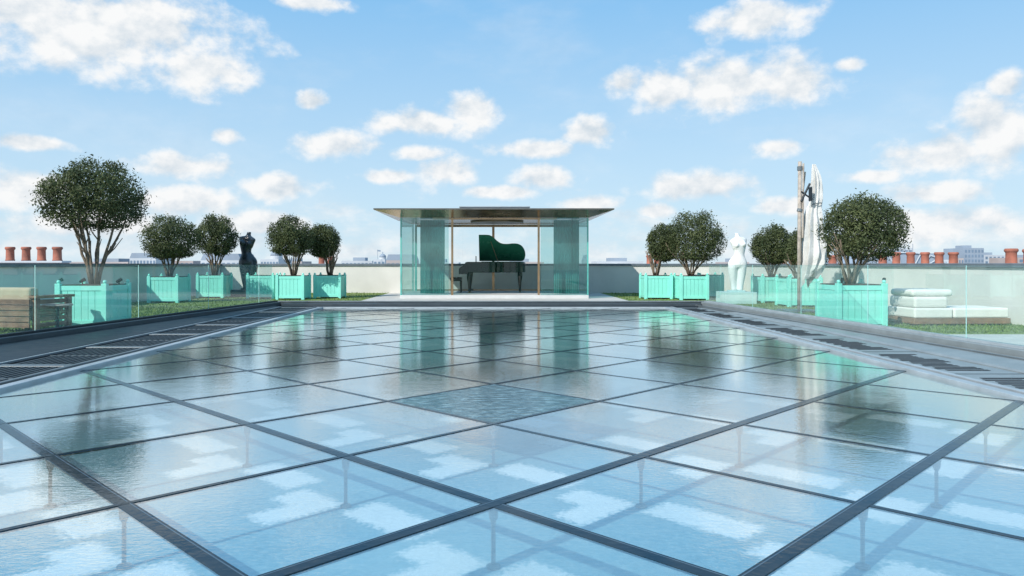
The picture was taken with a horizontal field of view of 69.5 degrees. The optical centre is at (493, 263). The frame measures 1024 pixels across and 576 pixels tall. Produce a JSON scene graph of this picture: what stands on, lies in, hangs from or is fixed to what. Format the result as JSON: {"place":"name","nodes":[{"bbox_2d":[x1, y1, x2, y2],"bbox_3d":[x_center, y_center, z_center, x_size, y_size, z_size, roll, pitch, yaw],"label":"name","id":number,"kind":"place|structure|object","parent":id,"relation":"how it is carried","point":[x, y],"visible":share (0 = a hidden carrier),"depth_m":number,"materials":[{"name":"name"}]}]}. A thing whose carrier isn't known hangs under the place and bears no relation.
{"place":"outdoors","nodes":[
{"label":"outdoors","id":0,"kind":"place"},
{"bbox_2d":[0,247,70,262],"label":"chimney stack","id":1,"kind":"object","parent":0,"point":[41,255],"visible":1,"depth_m":45.78,"materials":[{"name":"ceramic"}]},
{"bbox_2d":[71,258,129,263],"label":"city building","id":2,"kind":"structure","parent":0,"point":[118,260],"depth_m":430.93,"materials":[{"name":"concrete"}]},
{"bbox_2d":[130,253,174,263],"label":"city building","id":3,"kind":"structure","parent":0,"point":[138,258],"depth_m":400.00,"materials":[{"name":"stone"}]},
{"bbox_2d":[0,307,322,391],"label":"drain channel","id":4,"kind":"object","parent":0,"point":[20,374],"visible":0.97,"depth_m":10.05,"materials":[{"name":"metal"}]},
{"bbox_2d":[175,261,200,263],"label":"city building","id":5,"kind":"structure","parent":0,"point":[189,262],"depth_m":430.00,"materials":[{"name":"brick"}]},
{"bbox_2d":[201,254,240,263],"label":"city building","id":6,"kind":"structure","parent":0,"point":[231,258],"depth_m":380.00,"materials":[{"name":"stone"}]},
{"bbox_2d":[260,252,291,263],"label":"city building","id":7,"kind":"structure","parent":0,"point":[275,258],"depth_m":361.85,"materials":[{"name":"stone"}]},
{"bbox_2d":[290,258,311,263],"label":"city building","id":8,"kind":"structure","parent":0,"point":[305,262],"depth_m":457.20,"materials":[{"name":"concrete"}]},
{"bbox_2d":[318,258,331,263],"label":"chimney stack","id":9,"kind":"object","parent":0,"point":[321,260],"visible":0.12,"depth_m":51.82,"materials":[{"name":"brick"}]},
{"bbox_2d":[341,257,372,263],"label":"city building","id":10,"kind":"structure","parent":0,"point":[360,260],"depth_m":430.00,"materials":[{"name":"stone"}]},
{"bbox_2d":[373,252,385,263],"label":"city building","id":11,"kind":"structure","parent":0,"point":[381,259],"depth_m":380.00,"materials":[{"name":"stone"}]},
{"bbox_2d":[386,254,418,263],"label":"city building","id":12,"kind":"structure","parent":0,"point":[393,259],"depth_m":330.00,"materials":[{"name":"brick"}]},
{"bbox_2d":[419,259,460,263],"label":"city building","id":13,"kind":"structure","parent":0,"point":[446,262],"depth_m":450.00,"materials":[{"name":"stone"}]},
{"bbox_2d":[362,293,627,300],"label":"pavilion paving","id":14,"kind":"structure","parent":0,"point":[592,297],"depth_m":24.87,"materials":[{"name":"grey stone"}]},
{"bbox_2d":[373,206,613,298],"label":"garden pavilion","id":15,"kind":"structure","parent":14,"relation":"on","point":[408,218],"depth_m":25.69,"materials":[{"name":"clear glass"}]},
{"bbox_2d":[420,220,444,292],"bbox_3d":[-2.191,-0.260,26.600,0.884,2.640,0.071,0,0,0],"label":"curtain","id":16,"kind":"object","parent":15,"relation":"hanging from","point":[432,256],"visible":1,"depth_m":26.60,"materials":[{"name":"fabric"}]},
{"bbox_2d":[450,277,462,292],"bbox_3d":[-1.406,0.790,28.100,0.440,0.581,0.680,0,0,0],"label":"piano stool","id":17,"kind":"object","parent":15,"relation":"on","point":[460,279],"visible":0.65,"depth_m":27.77,"materials":[{"name":"paint"}]},
{"bbox_2d":[459,235,525,292],"bbox_3d":[-0.019,-0.013,28.200,2.529,2.186,1.520,0,0,0],"label":"grand piano","id":18,"kind":"object","parent":15,"relation":"on","point":[491,248],"visible":1,"depth_m":28.12,"materials":[{"name":"paint"}]},
{"bbox_2d":[554,220,578,292],"bbox_3d":[2.633,-0.260,26.600,0.923,2.640,0.071,0,0,0],"label":"curtain","id":19,"kind":"object","parent":15,"relation":"hanging from","point":[566,256],"visible":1,"depth_m":26.60,"materials":[{"name":"fabric"}]},
{"bbox_2d":[0,308,1023,575],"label":"water","id":20,"kind":"structure","parent":0,"point":[984,496],"depth_m":5.29,"materials":[{"name":"blue liquid"}]},
{"bbox_2d":[0,474,1023,575],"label":"light well floor","id":21,"kind":"structure","parent":0,"point":[528,550],"depth_m":3.94,"materials":[{"name":"blue glass"}]},
{"bbox_2d":[0,308,1023,575],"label":"grid","id":22,"kind":"object","parent":21,"relation":"on","point":[492,404],"visible":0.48,"depth_m":4.52,"materials":[{"name":"metal"}]},
{"bbox_2d":[0,293,1023,333],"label":"lawn","id":23,"kind":"structure","parent":0,"point":[247,301],"depth_m":23.01,"materials":[{"name":"green plant"}]},
{"bbox_2d":[0,287,74,329],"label":"teak armchair","id":24,"kind":"object","parent":23,"relation":"on","point":[21,307],"visible":0.91,"depth_m":12.82,"materials":[{"name":"brown wood"}]},
{"bbox_2d":[42,303,72,326],"bbox_3d":[-7.792,0.958,13.200,0.500,0.485,0.500,0,0,0],"label":"side table","id":25,"kind":"object","parent":23,"relation":"on","point":[57,305],"visible":0.68,"depth_m":13.18,"materials":[{"name":"grey metal"}]},
{"bbox_2d":[55,279,130,326],"bbox_3d":[-7.745,0.751,14.325,0.970,0.898,0.970,0,0,0],"label":"planter box","id":26,"kind":"object","parent":23,"relation":"on","point":[92,303],"visible":0.84,"depth_m":13.87,"materials":[{"name":"green paint"}]},
{"bbox_2d":[30,152,156,283],"bbox_3d":[-7.732,-0.872,14.380,2.110,2.538,2.263,0,0,0],"label":"ball tree","id":27,"kind":"object","parent":26,"relation":"in","point":[111,203],"visible":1,"depth_m":13.97,"materials":[{"name":"green plant"}]},
{"bbox_2d":[0,263,221,304],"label":"parapet wall","id":28,"kind":"structure","parent":23,"relation":"on","point":[43,278],"depth_m":20.11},
{"bbox_2d":[0,301,280,364],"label":"kerb","id":29,"kind":"structure","parent":23,"relation":"on","point":[17,347],"depth_m":12.05,"materials":[{"name":"stone"}]},
{"bbox_2d":[138,265,208,317],"bbox_3d":[-7.264,0.532,9.050,0.012,1.025,22.607,0,0,6],"label":"glass balustrade","id":30,"kind":"object","parent":29,"relation":"on","point":[138,289],"visible":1,"depth_m":14.01,"materials":[{"name":"clear glass"}]},
{"bbox_2d":[147,273,190,302],"bbox_3d":[-10.200,0.751,23.236,0.970,0.898,0.970,0,0,0],"label":"planter box","id":31,"kind":"object","parent":23,"relation":"on","point":[176,288],"visible":1,"depth_m":22.79,"materials":[{"name":"green paint"}]},
{"bbox_2d":[137,213,202,275],"bbox_3d":[-10.165,-0.624,23.263,1.967,2.048,1.904,0,0,-27],"label":"ball tree","id":32,"kind":"object","parent":31,"relation":"in","point":[164,246],"visible":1,"depth_m":22.91,"materials":[{"name":"green plant"}]},
{"bbox_2d":[196,272,232,297],"bbox_3d":[-9.977,0.751,26.435,0.970,0.898,0.970,0,0,0],"label":"planter box","id":33,"kind":"object","parent":23,"relation":"on","point":[221,285],"visible":0.92,"depth_m":25.98,"materials":[{"name":"green paint"}]},
{"bbox_2d":[196,211,240,274],"bbox_3d":[-9.862,-0.748,26.417,1.601,2.294,1.586,0,0,0],"label":"ball tree","id":34,"kind":"object","parent":33,"relation":"on","point":[214,228],"visible":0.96,"depth_m":26.12,"materials":[{"name":"green plant"}]},
{"bbox_2d":[229,288,245,296],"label":"statue plinth","id":35,"kind":"structure","parent":23,"relation":"on","point":[241,292],"depth_m":26.75,"materials":[{"name":"stone"}]},
{"bbox_2d":[239,232,257,287],"bbox_3d":[-9.071,-0.148,27.314,0.696,2.071,0.443,0,0,0],"label":"torso statue","id":36,"kind":"object","parent":35,"relation":"on","point":[248,262],"visible":0.81,"depth_m":27.16,"materials":[{"name":"black metal"}]},
{"bbox_2d":[246,273,281,298],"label":"planter box","id":37,"kind":"object","parent":23,"relation":"on","point":[257,285],"visible":0.87,"depth_m":25.59,"materials":[{"name":"green paint"}]},
{"bbox_2d":[275,273,310,299],"bbox_3d":[-6.840,0.751,25.273,0.970,0.898,0.970,0,0,0],"label":"planter box","id":38,"kind":"object","parent":23,"relation":"on","point":[292,286],"visible":0.97,"depth_m":24.82,"materials":[{"name":"green paint"}]},
{"bbox_2d":[265,213,315,274],"bbox_3d":[-6.911,-0.693,25.270,1.766,2.187,1.823,0,0,0],"label":"ball tree","id":39,"kind":"object","parent":38,"relation":"on","point":[286,232],"visible":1,"depth_m":24.91,"materials":[{"name":"green plant"}]},
{"bbox_2d":[313,272,345,297],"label":"planter box","id":40,"kind":"object","parent":23,"relation":"on","point":[329,285],"visible":0.96,"depth_m":25.78,"materials":[{"name":"green paint"}]},
{"bbox_2d":[309,223,341,274],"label":"ball tree","id":41,"kind":"object","parent":40,"relation":"on","point":[326,245],"visible":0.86,"depth_m":25.99,"materials":[{"name":"green plant"}]},
{"bbox_2d":[220,264,731,292],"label":"parapet wall","id":42,"kind":"structure","parent":23,"relation":"on","point":[384,278],"depth_m":30.60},
{"bbox_2d":[278,301,703,307],"bbox_3d":[-0.065,1.269,20.547,12.170,0.462,1.086,0,0,0],"label":"coping","id":43,"kind":"object","parent":23,"relation":"on","point":[501,304],"visible":0.33,"depth_m":20.35,"materials":[{"name":"stone"}]},
{"bbox_2d":[639,273,672,298],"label":"planter box","id":44,"kind":"object","parent":23,"relation":"on","point":[655,286],"visible":0.96,"depth_m":25.20,"materials":[{"name":"green paint"}]},
{"bbox_2d":[645,222,679,274],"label":"ball tree","id":45,"kind":"object","parent":44,"relation":"on","point":[659,252],"visible":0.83,"depth_m":25.41,"materials":[{"name":"green plant"}]},
{"bbox_2d":[673,273,708,299],"bbox_3d":[6.662,0.751,24.909,0.970,0.898,0.970,0,0,0],"label":"planter box","id":46,"kind":"object","parent":23,"relation":"on","point":[690,287],"visible":0.98,"depth_m":24.46,"materials":[{"name":"green paint"}]},
{"bbox_2d":[663,209,728,275],"bbox_3d":[6.893,-0.735,24.934,2.230,2.280,2.172,0,0,0],"label":"ball tree","id":47,"kind":"object","parent":46,"relation":"in","point":[696,236],"visible":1,"depth_m":24.55,"materials":[{"name":"green plant"}]},
{"bbox_2d":[696,272,723,296],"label":"planter box","id":48,"kind":"object","parent":23,"relation":"on","point":[716,282],"visible":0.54,"depth_m":26.40,"materials":[{"name":"green paint"}]},
{"bbox_2d":[716,290,756,303],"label":"statue plinth","id":49,"kind":"structure","parent":23,"relation":"on","point":[736,296],"depth_m":22.13,"materials":[{"name":"white stone"}]},
{"bbox_2d":[728,233,746,289],"bbox_3d":[7.477,-0.073,22.611,0.585,1.747,0.373,0,0,0],"label":"torso statue","id":50,"kind":"object","parent":49,"relation":"on","point":[737,264],"visible":1,"depth_m":22.50,"materials":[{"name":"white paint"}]},
{"bbox_2d":[751,274,792,302],"bbox_3d":[8.753,0.751,23.236,0.970,0.898,0.970,0,0,0],"label":"planter box","id":51,"kind":"object","parent":23,"relation":"on","point":[763,287],"visible":0.62,"depth_m":22.79,"materials":[{"name":"green paint"}]},
{"bbox_2d":[748,219,791,275],"bbox_3d":[8.783,-0.499,23.244,1.496,1.803,1.511,0,0,0],"label":"ball tree","id":52,"kind":"object","parent":51,"relation":"on","point":[773,243],"visible":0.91,"depth_m":22.99,"materials":[{"name":"green plant"}]},
{"bbox_2d":[775,275,822,306],"bbox_3d":[8.671,0.751,20.989,0.970,0.898,0.970,0,0,0],"label":"planter box","id":53,"kind":"object","parent":23,"relation":"on","point":[785,290],"visible":0.62,"depth_m":20.54,"materials":[{"name":"green paint"}]},
{"bbox_2d":[782,227,831,277],"bbox_3d":[8.938,-0.365,20.990,1.431,1.541,1.346,0,0,0],"label":"ball tree","id":54,"kind":"object","parent":53,"relation":"on","point":[791,256],"visible":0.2,"depth_m":20.93,"materials":[{"name":"green plant"}]},
{"bbox_2d":[776,161,826,312],"bbox_3d":[7.751,-0.676,18.400,1.079,3.753,0.840,0,0,0],"label":"folded parasol","id":55,"kind":"object","parent":23,"relation":"on","point":[811,257],"visible":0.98,"depth_m":18.33,"materials":[{"name":"white fabric"}]},
{"bbox_2d":[815,279,887,325],"bbox_3d":[7.040,0.751,14.560,0.970,0.898,0.970,0,0,0],"label":"planter box","id":56,"kind":"object","parent":23,"relation":"on","point":[839,300],"visible":0.83,"depth_m":14.11,"materials":[{"name":"green paint"}]},
{"bbox_2d":[812,188,913,283],"bbox_3d":[7.326,-0.561,14.587,1.747,1.926,1.779,0,0,0],"label":"ball tree","id":57,"kind":"object","parent":56,"relation":"on","point":[859,236],"visible":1,"depth_m":14.26,"materials":[{"name":"green plant"}]},
{"bbox_2d":[695,301,1023,373],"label":"kerb","id":58,"kind":"structure","parent":23,"relation":"on","point":[1002,355],"depth_m":10.96,"materials":[{"name":"stone"}]},
{"bbox_2d":[752,265,982,337],"bbox_3d":[6.563,0.532,9.225,0.012,1.025,22.167,0,0,-3],"label":"glass balustrade","id":59,"kind":"object","parent":58,"relation":"on","point":[867,295],"visible":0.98,"depth_m":12.56,"materials":[{"name":"clear glass"}]},
{"bbox_2d":[743,263,1023,324],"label":"parapet wall","id":60,"kind":"structure","parent":23,"relation":"on","point":[995,285],"depth_m":16.57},
{"bbox_2d":[888,288,1010,325],"bbox_3d":[9.119,0.850,14.850,1.950,0.700,0.950,0,0,-3],"label":"daybed","id":61,"kind":"object","parent":23,"relation":"on","point":[915,306],"visible":0.98,"depth_m":14.42,"materials":[{"name":"white fabric"}]},
{"bbox_2d":[0,0,1023,263],"label":"sky","id":62,"kind":"structure","parent":0,"point":[252,113],"materials":[{"name":"blue"}]},
{"bbox_2d":[510,259,543,263],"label":"city building","id":63,"kind":"structure","parent":0,"point":[526,261],"depth_m":470.00,"materials":[{"name":"brick"}]},
{"bbox_2d":[591,258,642,263],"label":"city building","id":64,"kind":"structure","parent":0,"point":[616,261],"depth_m":420.00,"materials":[{"name":"stone"}]},
{"bbox_2d":[646,255,658,263],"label":"chimney stack","id":65,"kind":"object","parent":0,"point":[648,262],"visible":0.14,"depth_m":51.83,"materials":[{"name":"brick"}]},
{"bbox_2d":[715,258,748,263],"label":"city building","id":66,"kind":"structure","parent":0,"point":[726,261],"depth_m":431.25,"materials":[{"name":"brick"}]},
{"bbox_2d":[664,307,1023,400],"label":"drain channel","id":67,"kind":"object","parent":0,"point":[1003,383],"visible":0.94,"depth_m":9.40,"materials":[{"name":"metal"}]},
{"bbox_2d":[828,255,886,263],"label":"chimney stack","id":68,"kind":"object","parent":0,"point":[832,260],"visible":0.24,"depth_m":49.78,"materials":[{"name":"ceramic"}]},
{"bbox_2d":[826,252,945,263],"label":"chimney pots","id":69,"kind":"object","parent":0,"point":[903,257],"depth_m":300.00,"materials":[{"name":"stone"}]},
{"bbox_2d":[875,244,912,252],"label":"city building","id":70,"kind":"structure","parent":0,"point":[907,250],"depth_m":429.88,"materials":[{"name":"stone"}]},
{"bbox_2d":[892,252,958,262],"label":"chimney stack","id":71,"kind":"object","parent":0,"point":[953,257],"visible":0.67,"depth_m":47.79,"materials":[{"name":"ceramic"}]},
{"bbox_2d":[930,253,948,262],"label":"city building","id":72,"kind":"structure","parent":0,"point":[946,257],"depth_m":460.00,"materials":[{"name":"stone"}]},
{"bbox_2d":[958,258,963,262],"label":"city building","id":73,"kind":"structure","parent":0,"point":[960,260],"depth_m":480.00,"materials":[{"name":"brick"}]},
{"bbox_2d":[943,245,983,262],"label":"office tower","id":74,"kind":"structure","parent":0,"point":[968,253],"depth_m":520.00,"materials":[{"name":"stone"}]},
{"bbox_2d":[948,334,1023,344],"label":"terrace paving","id":75,"kind":"structure","parent":0,"point":[1018,339],"depth_m":12.05,"materials":[{"name":"grey stone"}]},
{"bbox_2d":[984,252,1004,262],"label":"city building","id":76,"kind":"structure","parent":0,"point":[987,255],"depth_m":560.00,"materials":[{"name":"stone"}]},
{"bbox_2d":[989,255,1022,262],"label":"city building","id":77,"kind":"structure","parent":0,"point":[1002,260],"depth_m":516.37,"materials":[{"name":"brick"}]},
{"bbox_2d":[1004,248,1023,262],"bbox_3d":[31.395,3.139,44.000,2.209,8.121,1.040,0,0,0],"label":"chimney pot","id":78,"kind":"object","parent":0,"point":[1010,255],"visible":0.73,"depth_m":43.76,"materials":[{"name":"ceramic"}]}
]}

